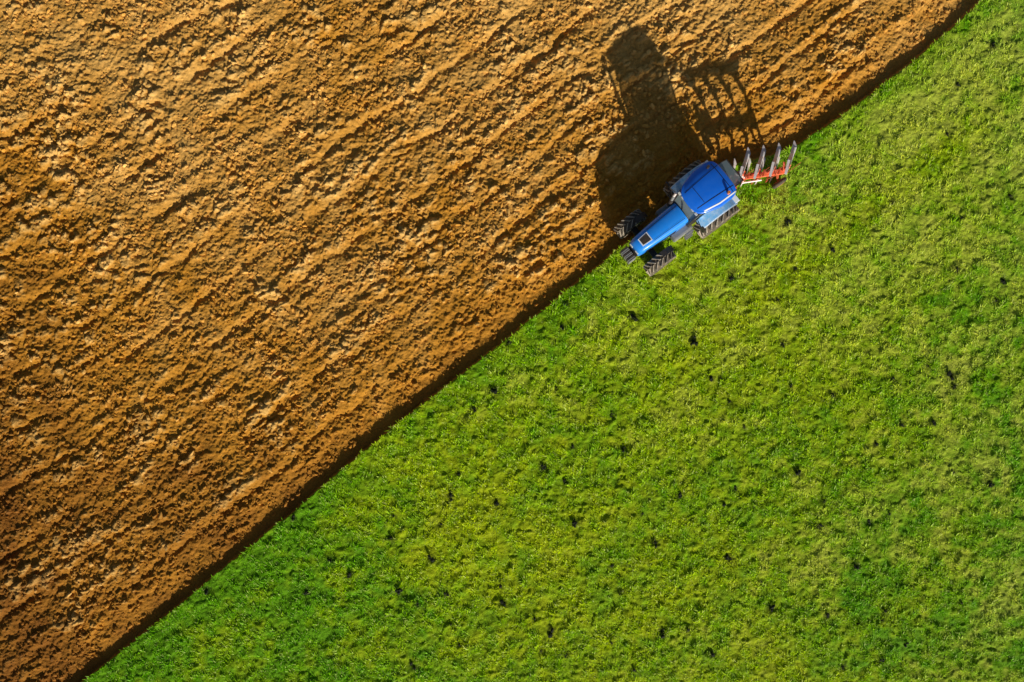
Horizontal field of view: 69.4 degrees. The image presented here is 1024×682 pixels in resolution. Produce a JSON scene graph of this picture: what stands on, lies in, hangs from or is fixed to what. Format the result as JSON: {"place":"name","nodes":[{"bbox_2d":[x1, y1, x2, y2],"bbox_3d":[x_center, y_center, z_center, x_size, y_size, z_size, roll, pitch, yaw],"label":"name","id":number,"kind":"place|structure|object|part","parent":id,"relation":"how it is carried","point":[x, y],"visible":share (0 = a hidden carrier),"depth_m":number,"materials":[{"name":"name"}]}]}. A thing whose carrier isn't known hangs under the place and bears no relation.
{"place":"outdoors","nodes":[
{"label":"outdoors","id":0,"kind":"place"},
{"bbox_2d":[0,0,1023,681],"bbox_3d":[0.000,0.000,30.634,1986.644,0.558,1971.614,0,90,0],"label":"field ground","id":1,"kind":"structure","parent":0,"point":[218,86],"depth_m":30.60,"materials":[{"name":"brown soil"}]},
{"bbox_2d":[0,0,961,681],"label":"soil clods","id":2,"kind":"object","parent":1,"relation":"on","point":[286,262],"visible":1,"depth_m":30.59,"materials":[{"name":"brown soil"}]},
{"bbox_2d":[82,0,1023,681],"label":"grass","id":3,"kind":"structure","parent":1,"relation":"on","point":[750,420],"depth_m":30.55,"materials":[{"name":"green plant"}]},
{"bbox_2d":[204,42,1011,671],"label":"manure pats","id":4,"kind":"object","parent":1,"relation":"on","point":[634,318],"visible":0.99,"depth_m":30.51,"materials":[{"name":"soil"}]},
{"bbox_2d":[613,159,742,275],"bbox_3d":[6.596,-5.007,29.143,5.243,3.139,2.590,-37,84,0],"label":"tractor","id":5,"kind":"object","parent":1,"relation":"on","point":[704,197],"visible":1,"depth_m":28.85,"materials":[{"name":"metal"}]},
{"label":"cab windows","id":6,"kind":"part","parent":5,"relation":"part of","materials":[{"name":"grey glass"}]},
{"bbox_3d":[8.328,-6.412,28.308,0.580,0.318,1.099,-37,85,0],"label":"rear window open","id":7,"kind":"part","parent":5,"relation":"part of","materials":[{"name":"grey glass"}]},
{"bbox_2d":[733,140,800,188],"bbox_3d":[9.838,-6.873,29.647,2.709,2.280,1.528,-8,90,0],"label":"reversible plough","id":8,"kind":"object","parent":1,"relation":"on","point":[772,171],"visible":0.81,"depth_m":28.90,"materials":[{"name":"red metal"}]}
]}

